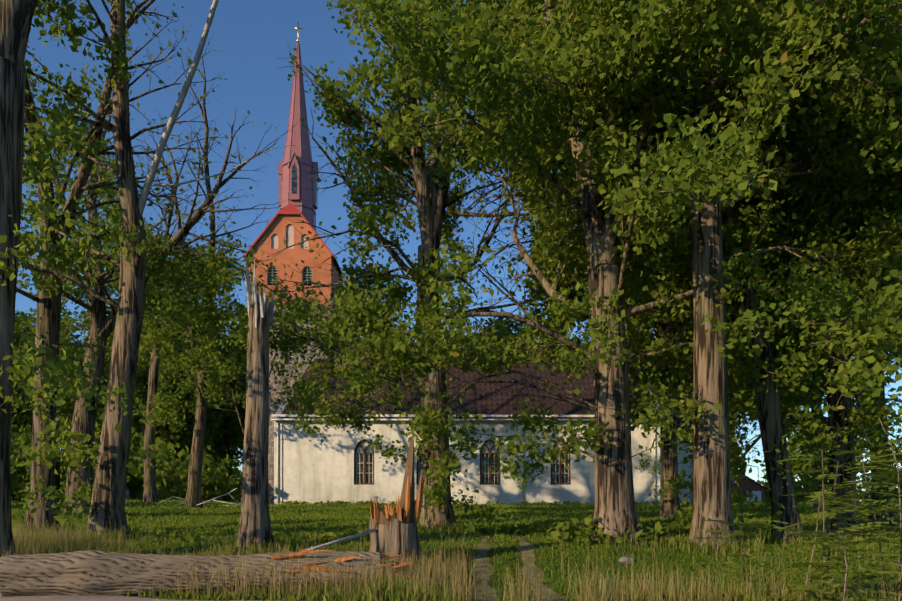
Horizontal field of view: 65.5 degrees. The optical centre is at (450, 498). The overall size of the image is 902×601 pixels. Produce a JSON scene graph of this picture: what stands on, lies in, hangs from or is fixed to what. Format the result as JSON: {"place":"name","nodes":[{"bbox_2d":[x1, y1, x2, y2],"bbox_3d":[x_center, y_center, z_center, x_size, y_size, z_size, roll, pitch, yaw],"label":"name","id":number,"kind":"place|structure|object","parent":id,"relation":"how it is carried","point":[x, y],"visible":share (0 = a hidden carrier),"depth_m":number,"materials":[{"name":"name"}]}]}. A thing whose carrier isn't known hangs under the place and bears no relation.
{"place":"outdoors","nodes":[
{"label":"outdoors","id":0,"kind":"place"},
{"bbox_2d":[0,595,304,600],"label":"road","id":1,"kind":"structure","parent":0,"point":[68,598],"depth_m":11.95,"materials":[{"name":"brown soil"}]},
{"bbox_2d":[132,433,243,472],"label":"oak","id":2,"kind":"object","parent":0,"point":[232,449],"depth_m":100.16,"materials":[{"name":"green plant"}]},
{"bbox_2d":[217,447,240,472],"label":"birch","id":3,"kind":"object","parent":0,"point":[235,466],"visible":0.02,"depth_m":143.24,"materials":[{"name":"green plant"}]},
{"bbox_2d":[0,506,900,600],"bbox_3d":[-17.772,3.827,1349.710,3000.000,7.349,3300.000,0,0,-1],"label":"ground","id":4,"kind":"structure","parent":0,"point":[516,544],"depth_m":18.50,"materials":[{"name":"green plant"}]},
{"bbox_2d":[11,280,102,462],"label":"tree","id":5,"kind":"object","parent":4,"relation":"on","point":[20,420],"depth_m":71.00,"materials":[{"name":"green plant"}]},
{"bbox_2d":[0,0,185,557],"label":"tree","id":6,"kind":"object","parent":4,"relation":"on","point":[16,16],"depth_m":15.03,"materials":[{"name":"green plant"}]},
{"bbox_2d":[10,0,202,537],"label":"tree","id":7,"kind":"object","parent":4,"relation":"on","point":[108,494],"depth_m":21.28,"materials":[{"name":"green plant"}]},
{"bbox_2d":[139,0,319,214],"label":"bare branch","id":8,"kind":"object","parent":7,"relation":"attached to","point":[146,188],"visible":0.98,"depth_m":21.41,"materials":[{"name":"grey wood"}]},
{"bbox_2d":[11,0,240,532],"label":"tree","id":9,"kind":"object","parent":4,"relation":"on","point":[48,315],"depth_m":23.26,"materials":[{"name":"green plant"}]},
{"bbox_2d":[125,488,129,500],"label":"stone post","id":10,"kind":"object","parent":4,"relation":"on","point":[127,497],"visible":0.19,"depth_m":44.43,"materials":[{"name":"grey stone"}]},
{"bbox_2d":[13,195,246,450],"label":"tree","id":11,"kind":"object","parent":4,"relation":"on","point":[138,384],"depth_m":60.32,"materials":[{"name":"green plant"}]},
{"bbox_2d":[67,313,232,463],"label":"tree","id":12,"kind":"object","parent":4,"relation":"on","point":[80,335],"depth_m":83.16,"materials":[{"name":"green plant"}]},
{"bbox_2d":[62,110,240,502],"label":"tree","id":13,"kind":"object","parent":4,"relation":"on","point":[150,493],"depth_m":41.51,"materials":[{"name":"green plant"}]},
{"bbox_2d":[17,48,286,514],"bbox_3d":[-14.357,-9.833,31.518,13.881,21.533,14.873,0,0,-1],"label":"tree","id":14,"kind":"object","parent":4,"relation":"on","point":[84,422],"depth_m":31.88,"materials":[{"name":"green plant"}]},
{"bbox_2d":[70,48,273,508],"bbox_3d":[-15.057,-10.965,39.265,10.533,23.525,13.577,0,0,-1],"label":"tree","id":15,"kind":"object","parent":4,"relation":"on","point":[186,385],"depth_m":37.84,"materials":[{"name":"green plant"}]},
{"bbox_2d":[98,294,247,476],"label":"tree","id":16,"kind":"object","parent":4,"relation":"on","point":[242,411],"depth_m":75.02,"materials":[{"name":"green plant"}]},
{"bbox_2d":[130,271,246,475],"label":"tree","id":17,"kind":"object","parent":4,"relation":"on","point":[184,439],"depth_m":69.34,"materials":[{"name":"green plant"}]},
{"bbox_2d":[0,550,381,596],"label":"fallen log","id":18,"kind":"object","parent":4,"relation":"on","point":[90,573],"visible":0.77,"depth_m":12.38,"materials":[{"name":"wood"}]},
{"bbox_2d":[158,488,240,506],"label":"fallen branches","id":19,"kind":"object","parent":4,"relation":"on","point":[208,500],"visible":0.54,"depth_m":40.07,"materials":[{"name":"grey wood"}]},
{"bbox_2d":[237,302,273,550],"bbox_3d":[-4.950,-1.694,17.777,1.008,6.571,1.007,0,0,-1],"label":"snag wood","id":20,"kind":"object","parent":4,"relation":"on","point":[255,523],"visible":0.88,"depth_m":17.59,"materials":[{"name":"brown plant"}]},
{"bbox_2d":[244,253,273,327],"bbox_3d":[-4.949,-5.325,17.956,0.761,2.122,0.607,0,0,-1],"label":"splintered trunk top","id":21,"kind":"object","parent":20,"relation":"attached to","point":[253,296],"visible":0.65,"depth_m":17.92,"materials":[{"name":"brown wood"}]},
{"bbox_2d":[139,245,375,441],"bbox_3d":[-8.417,-4.866,31.181,10.284,11.890,7.918,0,0,-1],"label":"tree","id":22,"kind":"object","parent":4,"relation":"on","point":[194,360],"depth_m":29.76,"materials":[{"name":"green plant"}]},
{"bbox_2d":[305,528,376,549],"bbox_3d":[-2.325,1.073,14.386,2.278,0.859,0.604,0,0,-45],"label":"dead branch","id":23,"kind":"object","parent":4,"relation":"on","point":[346,538],"visible":0.51,"depth_m":14.73,"materials":[{"name":"grey wood"}]},
{"bbox_2d":[271,460,434,588],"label":"wood splinters","id":24,"kind":"object","parent":4,"relation":"on","point":[375,514],"visible":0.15,"depth_m":15.31,"materials":[{"name":"brown wood"}]},
{"bbox_2d":[369,518,420,568],"bbox_3d":[-1.313,1.053,15.747,1.653,1.328,1.353,0,0,-1],"label":"tree stump","id":25,"kind":"object","parent":4,"relation":"on","point":[401,537],"visible":0.44,"depth_m":15.30,"materials":[{"name":"brown wood"}]},
{"bbox_2d":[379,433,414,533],"bbox_3d":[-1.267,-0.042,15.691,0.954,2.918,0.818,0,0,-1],"label":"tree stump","id":26,"kind":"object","parent":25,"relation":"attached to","point":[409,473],"visible":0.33,"depth_m":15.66,"materials":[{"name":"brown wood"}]},
{"bbox_2d":[204,0,596,530],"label":"tree","id":27,"kind":"object","parent":4,"relation":"on","point":[371,209],"depth_m":25.35,"materials":[{"name":"green plant"}]},
{"bbox_2d":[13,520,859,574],"bbox_3d":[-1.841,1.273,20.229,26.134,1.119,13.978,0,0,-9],"label":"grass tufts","id":28,"kind":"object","parent":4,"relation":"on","point":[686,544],"visible":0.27,"depth_m":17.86,"materials":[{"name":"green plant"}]},
{"bbox_2d":[10,412,901,502],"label":"bushes","id":29,"kind":"object","parent":4,"relation":"on","point":[215,483],"visible":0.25,"depth_m":55.62,"materials":[{"name":"green plant"}]},
{"bbox_2d":[243,22,692,504],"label":"church","id":30,"kind":"structure","parent":4,"relation":"on","point":[334,466],"depth_m":54.04,"materials":[{"name":"paint"}]},
{"bbox_2d":[127,500,809,547],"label":"ground plants","id":31,"kind":"object","parent":4,"relation":"on","point":[573,528],"visible":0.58,"depth_m":20.27,"materials":[{"name":"green plant"}]},
{"bbox_2d":[469,534,499,600],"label":"track rut","id":32,"kind":"structure","parent":4,"relation":"on","point":[487,591],"depth_m":15.17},
{"bbox_2d":[512,534,566,600],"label":"track rut","id":33,"kind":"structure","parent":4,"relation":"on","point":[522,547],"depth_m":15.46,"materials":[{"name":"brown soil"}]},
{"bbox_2d":[266,0,901,546],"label":"tree","id":34,"kind":"object","parent":4,"relation":"on","point":[754,100],"depth_m":17.37,"materials":[{"name":"green plant"}]},
{"bbox_2d":[334,0,901,551],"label":"tree","id":35,"kind":"object","parent":4,"relation":"on","point":[550,58],"depth_m":16.75,"materials":[{"name":"green plant"}]},
{"bbox_2d":[409,0,896,518],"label":"tree","id":36,"kind":"object","parent":4,"relation":"on","point":[684,461],"depth_m":32.26,"materials":[{"name":"green plant"}]},
{"bbox_2d":[562,278,753,494],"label":"tree","id":37,"kind":"object","parent":4,"relation":"on","point":[648,464],"depth_m":44.67,"materials":[{"name":"green plant"}]},
{"bbox_2d":[452,0,901,542],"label":"tree","id":38,"kind":"object","parent":4,"relation":"on","point":[882,260],"depth_m":19.68,"materials":[{"name":"green plant"}]},
{"bbox_2d":[456,0,901,543],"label":"tree","id":39,"kind":"object","parent":4,"relation":"on","point":[736,461],"depth_m":22.17,"materials":[{"name":"green plant"}]},
{"bbox_2d":[731,476,766,501],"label":"house","id":40,"kind":"structure","parent":4,"relation":"on","point":[752,485],"depth_m":90.34,"materials":[{"name":"white paint"}]},
{"bbox_2d":[611,0,901,417],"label":"tree","id":41,"kind":"object","parent":4,"relation":"on","point":[871,337],"depth_m":15.51,"materials":[{"name":"green plant"}]},
{"bbox_2d":[618,556,899,565],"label":"field stones","id":42,"kind":"object","parent":4,"relation":"on","point":[623,559],"visible":0.52,"depth_m":16.07,"materials":[{"name":"grey stone"}]},
{"bbox_2d":[644,0,901,525],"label":"tree","id":43,"kind":"object","parent":4,"relation":"on","point":[821,414],"depth_m":27.55,"materials":[{"name":"green plant"}]},
{"bbox_2d":[684,416,901,600],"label":"shrub","id":44,"kind":"object","parent":4,"relation":"on","point":[834,563],"depth_m":9.81,"materials":[{"name":"green plant"}]},
{"bbox_2d":[11,499,901,570],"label":"lawn grass","id":45,"kind":"structure","parent":0,"point":[279,512],"depth_m":30.95,"materials":[{"name":"green plant"}]},
{"bbox_2d":[15,0,901,500],"label":"sky","id":46,"kind":"structure","parent":0,"point":[251,36],"materials":[{"name":"blue"}]},
{"bbox_2d":[456,284,588,342],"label":"tree","id":47,"kind":"object","parent":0,"point":[496,324],"depth_m":78.52,"materials":[{"name":"green plant"}]},
{"bbox_2d":[628,331,810,458],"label":"tree","id":48,"kind":"object","parent":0,"point":[731,430],"depth_m":73.09,"materials":[{"name":"green plant"}]},
{"bbox_2d":[729,419,757,473],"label":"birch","id":49,"kind":"object","parent":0,"point":[733,439],"depth_m":117.80,"materials":[{"name":"green plant"}]},
{"bbox_2d":[731,422,760,475],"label":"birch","id":50,"kind":"object","parent":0,"point":[748,458],"depth_m":127.89,"materials":[{"name":"green plant"}]},
{"bbox_2d":[626,308,894,510],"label":"tree","id":51,"kind":"object","parent":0,"point":[815,505],"depth_m":40.77,"materials":[{"name":"green plant"}]},
{"bbox_2d":[754,416,804,480],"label":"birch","id":52,"kind":"object","parent":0,"point":[789,439],"depth_m":140.03,"materials":[{"name":"green plant"}]},
{"bbox_2d":[760,392,868,481],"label":"tree","id":53,"kind":"object","parent":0,"point":[801,467],"depth_m":117.48,"materials":[{"name":"green plant"}]},
{"bbox_2d":[828,435,869,480],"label":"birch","id":54,"kind":"object","parent":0,"point":[858,458],"depth_m":146.70,"materials":[{"name":"green plant"}]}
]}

